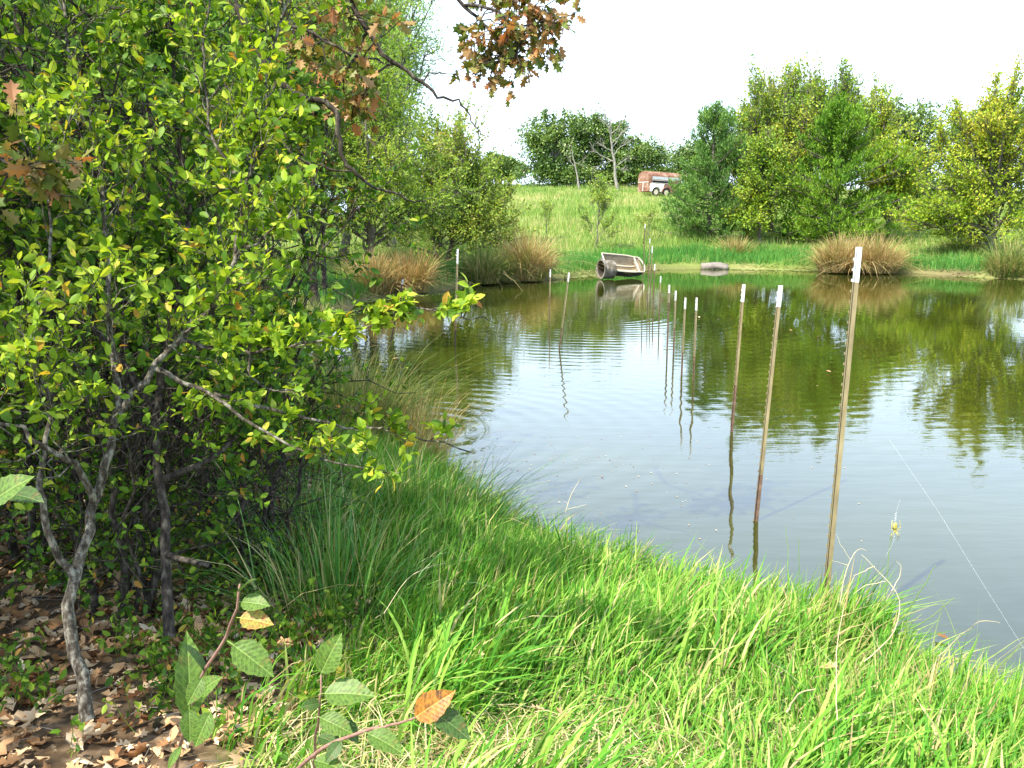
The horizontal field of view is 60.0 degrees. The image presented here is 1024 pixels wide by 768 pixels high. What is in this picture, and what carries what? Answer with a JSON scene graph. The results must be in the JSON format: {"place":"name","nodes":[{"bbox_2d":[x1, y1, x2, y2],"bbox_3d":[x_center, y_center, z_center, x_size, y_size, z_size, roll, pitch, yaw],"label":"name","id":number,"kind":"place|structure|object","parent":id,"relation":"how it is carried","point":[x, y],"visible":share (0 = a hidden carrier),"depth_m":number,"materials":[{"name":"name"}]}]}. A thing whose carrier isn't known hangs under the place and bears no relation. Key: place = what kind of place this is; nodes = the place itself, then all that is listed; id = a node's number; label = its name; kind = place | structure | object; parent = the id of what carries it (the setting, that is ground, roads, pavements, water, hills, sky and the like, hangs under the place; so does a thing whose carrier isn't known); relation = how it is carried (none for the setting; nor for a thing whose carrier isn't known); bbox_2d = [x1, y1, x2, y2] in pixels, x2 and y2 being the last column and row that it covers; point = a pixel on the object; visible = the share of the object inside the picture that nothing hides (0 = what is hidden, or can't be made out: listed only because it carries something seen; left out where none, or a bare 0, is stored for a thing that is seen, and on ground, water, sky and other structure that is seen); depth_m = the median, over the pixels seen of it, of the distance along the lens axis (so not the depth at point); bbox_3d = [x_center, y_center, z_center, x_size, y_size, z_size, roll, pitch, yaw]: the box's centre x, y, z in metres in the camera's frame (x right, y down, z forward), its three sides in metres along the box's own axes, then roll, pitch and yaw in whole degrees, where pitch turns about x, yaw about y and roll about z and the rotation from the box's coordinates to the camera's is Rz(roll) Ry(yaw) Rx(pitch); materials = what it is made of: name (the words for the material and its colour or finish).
{"place":"outdoors","nodes":[
{"label":"outdoors","id":0,"kind":"place"},
{"bbox_2d":[84,0,226,284],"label":"shrub","id":1,"kind":"object","parent":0,"point":[197,44],"depth_m":12.04,"materials":[{"name":"green plant"}]},
{"bbox_2d":[0,186,1023,767],"bbox_3d":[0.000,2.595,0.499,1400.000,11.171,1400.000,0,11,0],"label":"ground","id":2,"kind":"structure","parent":0,"point":[60,756],"depth_m":3.37,"materials":[{"name":"soil"}]},
{"bbox_2d":[0,474,43,504],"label":"sprig","id":3,"kind":"object","parent":2,"relation":"on","point":[13,487],"visible":1,"depth_m":1.30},
{"bbox_2d":[0,0,149,393],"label":"shrub","id":4,"kind":"object","parent":2,"relation":"on","point":[52,14],"visible":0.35,"depth_m":3.76,"materials":[{"name":"green plant"}]},
{"bbox_2d":[0,0,160,405],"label":"shrub","id":5,"kind":"object","parent":2,"relation":"on","point":[68,11],"visible":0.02,"depth_m":5.38,"materials":[{"name":"green plant"}]},
{"bbox_2d":[3,0,157,404],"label":"shrub","id":6,"kind":"object","parent":2,"relation":"on","point":[59,137],"visible":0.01,"depth_m":8.01,"materials":[{"name":"green plant"}]},
{"bbox_2d":[0,4,166,301],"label":"woodland tree","id":7,"kind":"object","parent":2,"relation":"on","point":[52,107],"depth_m":9.74,"materials":[{"name":"green plant"}]},
{"bbox_2d":[0,218,181,597],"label":"shrub","id":8,"kind":"object","parent":2,"relation":"on","point":[7,453],"visible":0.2,"depth_m":4.31,"materials":[{"name":"green plant"}]},
{"bbox_2d":[0,0,208,508],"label":"woodland tree","id":9,"kind":"object","parent":2,"relation":"on","point":[20,30],"visible":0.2,"depth_m":5.10,"materials":[{"name":"green plant"}]},
{"bbox_2d":[8,1,267,353],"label":"woodland tree","id":10,"kind":"object","parent":2,"relation":"on","point":[28,25],"visible":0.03,"depth_m":6.50,"materials":[{"name":"green plant"}]},
{"bbox_2d":[0,0,278,539],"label":"shrub","id":11,"kind":"object","parent":2,"relation":"on","point":[132,12],"visible":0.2,"depth_m":4.39,"materials":[{"name":"green plant"}]},
{"bbox_2d":[1,124,280,476],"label":"shrub","id":12,"kind":"object","parent":2,"relation":"on","point":[108,397],"visible":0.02,"depth_m":5.82,"materials":[{"name":"green plant"}]},
{"bbox_2d":[0,0,286,402],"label":"shrub","id":13,"kind":"object","parent":2,"relation":"on","point":[160,75],"visible":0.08,"depth_m":6.53,"materials":[{"name":"green plant"}]},
{"bbox_2d":[0,244,295,649],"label":"shrub","id":14,"kind":"object","parent":2,"relation":"on","point":[135,485],"visible":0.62,"depth_m":3.72,"materials":[{"name":"green plant"}]},
{"bbox_2d":[5,0,305,289],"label":"shrub","id":15,"kind":"object","parent":2,"relation":"on","point":[196,42],"visible":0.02,"depth_m":10.29,"materials":[{"name":"green plant"}]},
{"bbox_2d":[0,0,347,637],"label":"shrub","id":16,"kind":"object","parent":2,"relation":"on","point":[194,208],"visible":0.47,"depth_m":3.76,"materials":[{"name":"green plant"}]},
{"bbox_2d":[229,0,426,202],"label":"oak branch","id":17,"kind":"object","parent":16,"relation":"attached to","point":[359,65],"visible":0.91,"depth_m":3.99,"materials":[{"name":"brown plant"}]},
{"bbox_2d":[302,0,480,146],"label":"oak branch","id":18,"kind":"object","parent":16,"relation":"attached to","point":[357,101],"visible":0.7,"depth_m":4.59,"materials":[{"name":"brown plant"}]},
{"bbox_2d":[1,206,366,537],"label":"shrub","id":19,"kind":"object","parent":2,"relation":"on","point":[152,325],"visible":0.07,"depth_m":5.04,"materials":[{"name":"green plant"}]},
{"bbox_2d":[67,0,319,245],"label":"woodland tree","id":20,"kind":"object","parent":2,"relation":"on","point":[298,69],"visible":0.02,"depth_m":12.90,"materials":[{"name":"green plant"}]},
{"bbox_2d":[1,0,427,499],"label":"shrub","id":21,"kind":"object","parent":2,"relation":"on","point":[321,197],"visible":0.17,"depth_m":5.76,"materials":[{"name":"green plant"}]},
{"bbox_2d":[0,426,429,767],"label":"weeds","id":22,"kind":"object","parent":2,"relation":"on","point":[209,633],"visible":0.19,"depth_m":3.54,"materials":[{"name":"green plant"}]},
{"bbox_2d":[168,578,273,767],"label":"sprig","id":23,"kind":"object","parent":2,"relation":"on","point":[194,686],"visible":1,"depth_m":1.39,"materials":[{"name":"plant"}]},
{"bbox_2d":[146,1,334,377],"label":"shrub","id":24,"kind":"object","parent":2,"relation":"on","point":[291,270],"visible":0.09,"depth_m":8.26,"materials":[{"name":"green plant"}]},
{"bbox_2d":[0,0,487,722],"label":"shrub","id":25,"kind":"object","parent":2,"relation":"on","point":[258,124],"visible":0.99,"depth_m":3.01,"materials":[{"name":"green plant"}]},
{"bbox_2d":[0,80,94,231],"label":"oak branch","id":26,"kind":"object","parent":25,"relation":"attached to","point":[52,180],"visible":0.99,"depth_m":2.84,"materials":[{"name":"brown plant"}]},
{"bbox_2d":[84,270,415,603],"bbox_3d":[-1.228,0.351,4.386,1.666,1.799,1.508,-4,12,-21],"label":"shrub","id":27,"kind":"object","parent":2,"relation":"on","point":[311,386],"visible":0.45,"depth_m":4.38,"materials":[{"name":"green plant"}]},
{"bbox_2d":[53,248,454,400],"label":"woodland grass","id":28,"kind":"structure","parent":2,"relation":"on","point":[347,292],"depth_m":25.10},
{"bbox_2d":[0,348,545,767],"bbox_3d":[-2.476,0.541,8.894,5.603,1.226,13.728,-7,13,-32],"label":"leaf litter","id":29,"kind":"object","parent":2,"relation":"on","point":[89,730],"visible":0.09,"depth_m":3.42,"materials":[{"name":"plant"}]},
{"bbox_2d":[124,449,429,595],"bbox_3d":[-1.275,0.584,4.945,1.811,0.770,2.422,0,11,0],"label":"rush tussock","id":30,"kind":"object","parent":2,"relation":"on","point":[311,508],"visible":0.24,"depth_m":4.92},
{"bbox_2d":[238,0,369,307],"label":"oak tree","id":31,"kind":"object","parent":2,"relation":"on","point":[316,58],"visible":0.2,"depth_m":19.19,"materials":[{"name":"green plant"}]},
{"bbox_2d":[93,460,540,639],"bbox_3d":[-0.924,0.782,3.883,1.986,0.695,1.959,-5,12,-23],"label":"rush tussock","id":32,"kind":"object","parent":2,"relation":"on","point":[329,551],"visible":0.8,"depth_m":4.09,"materials":[{"name":"plant"}]},
{"bbox_2d":[244,0,425,260],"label":"willow tree","id":33,"kind":"object","parent":2,"relation":"on","point":[362,6],"visible":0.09,"depth_m":29.52,"materials":[{"name":"green plant"}]},
{"bbox_2d":[300,633,374,767],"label":"sprig","id":34,"kind":"object","parent":2,"relation":"on","point":[340,692],"visible":0.92,"depth_m":1.28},
{"bbox_2d":[239,334,445,407],"bbox_3d":[-2.249,-0.259,9.037,2.847,1.123,3.357,5,12,22],"label":"rush tussock","id":35,"kind":"object","parent":2,"relation":"on","point":[340,362],"visible":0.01,"depth_m":8.91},
{"bbox_2d":[320,41,385,304],"bbox_3d":[-4.270,-4.992,20.610,2.489,6.255,2.084,-9,14,-40],"label":"woodland tree","id":36,"kind":"object","parent":2,"relation":"on","point":[324,274],"visible":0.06,"depth_m":20.52,"materials":[{"name":"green plant"}]},
{"bbox_2d":[172,328,537,443],"bbox_3d":[-1.398,0.026,7.473,3.605,1.201,3.599,0,11,0],"label":"rush tussock","id":37,"kind":"object","parent":2,"relation":"on","point":[345,392],"visible":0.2,"depth_m":7.65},
{"bbox_2d":[296,689,469,767],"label":"sprig","id":38,"kind":"object","parent":2,"relation":"on","point":[431,706],"visible":1,"depth_m":1.20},
{"bbox_2d":[329,247,447,297],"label":"rush tussock","id":39,"kind":"object","parent":2,"relation":"on","point":[383,271],"visible":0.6,"depth_m":24.73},
{"bbox_2d":[300,18,496,271],"bbox_3d":[-4.218,-6.893,25.591,7.569,7.787,4.087,-2,11,-9],"label":"willow tree","id":40,"kind":"object","parent":2,"relation":"on","point":[363,149],"visible":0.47,"depth_m":25.44,"materials":[{"name":"green plant"}]},
{"bbox_2d":[339,237,479,297],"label":"rush tussock","id":41,"kind":"object","parent":2,"relation":"on","point":[420,274],"visible":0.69,"depth_m":25.43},
{"bbox_2d":[363,0,457,248],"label":"willow tree","id":42,"kind":"object","parent":2,"relation":"on","point":[422,62],"visible":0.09,"depth_m":35.19,"materials":[{"name":"green plant"}]},
{"bbox_2d":[298,353,548,461],"bbox_3d":[-1.030,0.183,7.862,3.041,1.051,2.789,3,11,17],"label":"rush tussock","id":43,"kind":"object","parent":2,"relation":"on","point":[418,427],"visible":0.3,"depth_m":7.64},
{"bbox_2d":[278,432,599,548],"bbox_3d":[-0.578,0.643,5.527,2.462,0.701,2.137,0,11,0],"label":"rush tussock","id":44,"kind":"object","parent":2,"relation":"on","point":[412,492],"visible":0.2,"depth_m":5.59,"materials":[{"name":"plant"}]},
{"bbox_2d":[374,91,541,262],"bbox_3d":[-2.078,-7.022,30.506,6.272,6.023,3.779,0,11,0],"label":"willow tree","id":45,"kind":"object","parent":2,"relation":"on","point":[477,175],"visible":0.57,"depth_m":30.27,"materials":[{"name":"green plant"}]},
{"bbox_2d":[442,233,551,289],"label":"rush tussock","id":46,"kind":"object","parent":2,"relation":"on","point":[481,269],"visible":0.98,"depth_m":28.72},
{"bbox_2d":[478,149,530,183],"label":"oak tree","id":47,"kind":"object","parent":2,"relation":"on","point":[509,162],"visible":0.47,"depth_m":93.44,"materials":[{"name":"green plant"}]},
{"bbox_2d":[473,241,572,281],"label":"rush tussock","id":48,"kind":"object","parent":2,"relation":"on","point":[507,279],"visible":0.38,"depth_m":29.74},
{"bbox_2d":[540,197,556,236],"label":"sapling","id":49,"kind":"object","parent":2,"relation":"on","point":[545,208],"visible":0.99,"depth_m":42.18,"materials":[{"name":"green plant"}]},
{"bbox_2d":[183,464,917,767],"bbox_3d":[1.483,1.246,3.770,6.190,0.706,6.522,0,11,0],"label":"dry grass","id":50,"kind":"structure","parent":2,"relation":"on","point":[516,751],"depth_m":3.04,"materials":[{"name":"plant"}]},
{"bbox_2d":[474,221,630,280],"bbox_3d":[0.452,-4.611,30.747,7.657,2.839,7.528,0,11,0],"label":"rush tussock","id":51,"kind":"object","parent":2,"relation":"on","point":[536,259],"visible":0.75,"depth_m":29.98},
{"bbox_2d":[508,106,600,186],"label":"oak tree","id":52,"kind":"object","parent":2,"relation":"on","point":[547,150],"visible":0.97,"depth_m":89.66,"materials":[{"name":"green plant"}]},
{"bbox_2d":[559,136,585,189],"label":"dead tree","id":53,"kind":"object","parent":2,"relation":"on","point":[574,164],"visible":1,"depth_m":84.99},
{"bbox_2d":[558,102,638,187],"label":"oak tree","id":54,"kind":"object","parent":2,"relation":"on","point":[604,134],"visible":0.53,"depth_m":91.14,"materials":[{"name":"green plant"}]},
{"bbox_2d":[574,166,623,245],"bbox_3d":[3.955,-7.683,38.922,2.484,3.704,1.739,7,13,31],"label":"sapling","id":55,"kind":"object","parent":2,"relation":"on","point":[601,191],"visible":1,"depth_m":38.87,"materials":[{"name":"green plant"}]},
{"bbox_2d":[590,94,640,188],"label":"dead tree","id":56,"kind":"object","parent":2,"relation":"on","point":[614,162],"visible":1,"depth_m":83.68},
{"bbox_2d":[211,403,1023,767],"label":"grass","id":57,"kind":"structure","parent":2,"relation":"on","point":[599,647],"depth_m":3.69,"materials":[{"name":"plant"}]},
{"bbox_2d":[250,182,1023,261],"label":"field grass","id":58,"kind":"structure","parent":2,"relation":"on","point":[563,210],"depth_m":44.53,"materials":[{"name":"plant"}]},
{"bbox_2d":[260,238,1023,306],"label":"shore grass","id":59,"kind":"structure","parent":2,"relation":"on","point":[685,252],"depth_m":36.35,"materials":[{"name":"plant"}]},
{"bbox_2d":[598,132,685,186],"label":"oak tree","id":60,"kind":"object","parent":2,"relation":"on","point":[647,155],"visible":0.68,"depth_m":90.47,"materials":[{"name":"green plant"}]},
{"bbox_2d":[633,204,659,240],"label":"sapling","id":61,"kind":"object","parent":2,"relation":"on","point":[650,213],"visible":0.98,"depth_m":41.56,"materials":[{"name":"green plant"}]},
{"bbox_2d":[637,171,681,195],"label":"stock trailer","id":62,"kind":"object","parent":2,"relation":"on","point":[655,183],"visible":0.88,"depth_m":74.98,"materials":[{"name":"paint"}]},
{"bbox_2d":[664,133,727,184],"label":"oak tree","id":63,"kind":"object","parent":2,"relation":"on","point":[687,151],"visible":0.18,"depth_m":94.45,"materials":[{"name":"green plant"}]},
{"bbox_2d":[652,95,770,242],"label":"cedar tree","id":64,"kind":"object","parent":2,"relation":"on","point":[721,120],"visible":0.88,"depth_m":41.14,"materials":[{"name":"green plant"}]},
{"bbox_2d":[701,262,727,268],"bbox_3d":[8.505,-4.938,37.251,1.100,0.379,0.399,4,11,5],"label":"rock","id":65,"kind":"object","parent":2,"relation":"on","point":[715,265],"visible":0.78,"depth_m":37.09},
{"bbox_2d":[709,229,765,254],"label":"rush tussock","id":66,"kind":"object","parent":2,"relation":"on","point":[739,245],"visible":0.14,"depth_m":39.08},
{"bbox_2d":[719,123,799,244],"bbox_3d":[11.148,-9.087,40.379,3.493,5.537,3.233,0,11,0],"label":"lime tree","id":67,"kind":"object","parent":2,"relation":"on","point":[759,185],"visible":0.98,"depth_m":39.76,"materials":[{"name":"green plant"}]},
{"bbox_2d":[721,87,798,208],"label":"lime tree","id":68,"kind":"object","parent":2,"relation":"on","point":[754,124],"visible":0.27,"depth_m":42.43,"materials":[{"name":"green plant"}]},
{"bbox_2d":[725,44,816,233],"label":"lime tree","id":69,"kind":"object","parent":2,"relation":"on","point":[756,89],"visible":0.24,"depth_m":42.78,"materials":[{"name":"green plant"}]},
{"bbox_2d":[761,81,836,234],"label":"lime tree","id":70,"kind":"object","parent":2,"relation":"on","point":[794,149],"visible":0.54,"depth_m":41.64,"materials":[{"name":"green plant"}]},
{"bbox_2d":[776,47,876,224],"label":"lime tree","id":71,"kind":"object","parent":2,"relation":"on","point":[846,86],"visible":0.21,"depth_m":41.82,"materials":[{"name":"green plant"}]},
{"bbox_2d":[835,604,844,719],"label":"stalk","id":72,"kind":"object","parent":2,"relation":"on","point":[836,668],"visible":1,"depth_m":2.40,"materials":[{"name":"plant"}]},
{"bbox_2d":[756,226,926,274],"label":"rush tussock","id":73,"kind":"object","parent":2,"relation":"on","point":[833,253],"visible":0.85,"depth_m":34.17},
{"bbox_2d":[822,247,861,601],"bbox_3d":[1.717,0.387,4.665,0.040,2.195,0.032,7,7,32],"label":"fence post","id":74,"kind":"object","parent":2,"relation":"on","point":[843,404],"visible":0.88,"depth_m":4.63,"materials":[{"name":"paint"}]},
{"bbox_2d":[763,91,926,244],"bbox_3d":[14.678,-9.665,40.567,6.660,7.120,6.885,-8,13,-35],"label":"cedar tree","id":75,"kind":"object","parent":2,"relation":"on","point":[839,167],"visible":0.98,"depth_m":39.54,"materials":[{"name":"green plant"}]},
{"bbox_2d":[706,603,1023,743],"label":"rush tussock","id":76,"kind":"object","parent":2,"relation":"on","point":[876,682],"visible":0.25,"depth_m":3.31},
{"bbox_2d":[798,227,946,276],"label":"rush tussock","id":77,"kind":"object","parent":2,"relation":"on","point":[880,258],"visible":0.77,"depth_m":33.75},
{"bbox_2d":[853,554,900,661],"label":"stalk","id":78,"kind":"object","parent":2,"relation":"on","point":[899,604],"visible":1,"depth_m":2.75,"materials":[{"name":"plant"}]},
{"bbox_2d":[858,69,903,192],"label":"lime tree","id":79,"kind":"object","parent":2,"relation":"on","point":[884,108],"visible":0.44,"depth_m":43.86,"materials":[{"name":"green plant"}]},
{"bbox_2d":[882,540,890,629],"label":"stalk","id":80,"kind":"object","parent":2,"relation":"on","point":[886,589],"visible":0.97,"depth_m":2.85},
{"bbox_2d":[857,115,940,236],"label":"lime tree","id":81,"kind":"object","parent":2,"relation":"on","point":[904,184],"visible":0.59,"depth_m":41.63,"materials":[{"name":"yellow plant"}]},
{"bbox_2d":[856,92,960,201],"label":"oak tree","id":82,"kind":"object","parent":2,"relation":"on","point":[906,113],"visible":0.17,"depth_m":67.33,"materials":[{"name":"green plant"}]},
{"bbox_2d":[809,585,1023,721],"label":"rush tussock","id":83,"kind":"object","parent":2,"relation":"on","point":[1014,651],"visible":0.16,"depth_m":3.74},
{"bbox_2d":[879,42,1023,251],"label":"yellow tree","id":84,"kind":"object","parent":2,"relation":"on","point":[999,155],"visible":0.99,"depth_m":34.95,"materials":[{"name":"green plant"}]},
{"bbox_2d":[909,230,1002,255],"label":"rush tussock","id":85,"kind":"object","parent":2,"relation":"on","point":[971,248],"visible":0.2,"depth_m":36.40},
{"bbox_2d":[938,621,998,655],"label":"stalk","id":86,"kind":"object","parent":2,"relation":"on","point":[958,637],"visible":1,"depth_m":2.93,"materials":[{"name":"plant"}]},
{"bbox_2d":[917,96,1022,194],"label":"oak tree","id":87,"kind":"object","parent":2,"relation":"on","point":[959,143],"visible":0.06,"depth_m":69.88,"materials":[{"name":"green plant"}]},
{"bbox_2d":[952,233,1023,277],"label":"rush tussock","id":88,"kind":"object","parent":2,"relation":"on","point":[1010,264],"visible":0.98,"depth_m":31.82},
{"bbox_2d":[448,0,585,107],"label":"oak branch","id":89,"kind":"object","parent":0,"point":[508,45],"visible":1,"depth_m":4.92,"materials":[{"name":"brown plant"}]},
{"bbox_2d":[291,0,1023,214],"label":"sky","id":90,"kind":"structure","parent":0,"point":[665,58],"materials":[{"name":"white"}]},
{"bbox_2d":[298,269,1023,688],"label":"water","id":91,"kind":"structure","parent":0,"point":[606,391],"depth_m":10.18,"materials":[{"name":"liquid"}]},
{"bbox_2d":[454,249,458,345],"bbox_3d":[-0.993,-1.373,15.699,0.039,2.031,0.030,2,0,8],"label":"fence post","id":92,"kind":"object","parent":91,"relation":"in","point":[457,252],"visible":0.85,"depth_m":15.70,"materials":[{"name":"paint"}]},
{"bbox_2d":[558,272,569,349],"bbox_3d":[0.869,-1.092,15.199,0.032,1.649,0.026,7,0,33],"label":"fence post","id":93,"kind":"object","parent":91,"relation":"in","point":[564,310],"visible":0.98,"depth_m":15.20,"materials":[{"name":"paint"}]},
{"bbox_2d":[596,259,616,278],"bbox_3d":[3.341,-4.062,31.382,0.502,0.691,0.690,-5,12,-22],"label":"culvert pipe","id":94,"kind":"object","parent":91,"relation":"in","point":[608,272],"visible":0.99,"depth_m":31.20,"materials":[{"name":"concrete"}]},
{"bbox_2d":[601,252,644,276],"bbox_3d":[4.030,-4.260,32.196,1.569,0.366,1.031,3,45,-15],"label":"boat","id":95,"kind":"object","parent":91,"relation":"on","point":[631,265],"visible":0.7,"depth_m":32.38,"materials":[{"name":"beige paint"}]},
{"bbox_2d":[330,265,986,314],"bbox_3d":[8.125,-3.438,29.521,29.010,0.183,16.716,-3,11,-14],"label":"algae","id":96,"kind":"object","parent":91,"relation":"on","point":[376,299],"visible":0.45,"depth_m":31.20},
{"bbox_2d":[666,285,669,349],"bbox_3d":[2.670,-0.972,15.199,0.033,1.456,0.024,2,0,10],"label":"fence post","id":97,"kind":"object","parent":91,"relation":"in","point":[668,315],"visible":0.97,"depth_m":15.20,"materials":[{"name":"paint"}]},
{"bbox_2d":[673,291,676,353],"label":"fence post","id":98,"kind":"object","parent":91,"relation":"in","point":[674,322],"visible":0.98,"depth_m":14.80,"materials":[{"name":"paint"}]},
{"bbox_2d":[680,298,685,375],"bbox_3d":[2.464,-0.525,12.799,0.033,1.444,0.025,3,0,14],"label":"fence post","id":99,"kind":"object","parent":91,"relation":"in","point":[683,332],"visible":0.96,"depth_m":12.80,"materials":[{"name":"paint"}]},
{"bbox_2d":[692,298,697,380],"bbox_3d":[2.549,-0.470,12.399,0.033,1.477,0.026,2,0,12],"label":"fence post","id":100,"kind":"object","parent":91,"relation":"in","point":[694,347],"visible":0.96,"depth_m":12.40,"materials":[{"name":"paint"}]},
{"bbox_2d":[730,284,745,431],"bbox_3d":[2.382,-0.120,9.418,0.040,1.868,0.031,9,10,39],"label":"fence post","id":101,"kind":"object","parent":91,"relation":"in","point":[737,357],"visible":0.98,"depth_m":9.39,"materials":[{"name":"paint"}]},
{"bbox_2d":[753,285,782,521],"bbox_3d":[1.910,0.325,6.685,0.040,2.131,0.030,8,6,36],"label":"fence post","id":102,"kind":"object","parent":91,"relation":"in","point":[768,403],"visible":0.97,"depth_m":6.67,"materials":[{"name":"paint"}]},
{"bbox_2d":[369,559,1023,767],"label":"broad grass","id":103,"kind":"structure","parent":0,"point":[834,745],"depth_m":3.15,"materials":[{"name":"plant"}]},
{"bbox_2d":[786,689,815,712],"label":"stalk","id":104,"kind":"object","parent":103,"relation":"on","point":[792,701],"visible":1,"depth_m":2.37,"materials":[{"name":"plant"}]},
{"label":"spider web","id":105,"kind":"object","parent":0,"visible":0},
{"bbox_2d":[890,520,900,540],"bbox_3d":[1.167,0.446,2.701,0.030,0.068,0.012,0,11,0],"label":"spider","id":106,"kind":"object","parent":105,"relation":"hanging from","point":[895,526],"visible":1,"depth_m":2.70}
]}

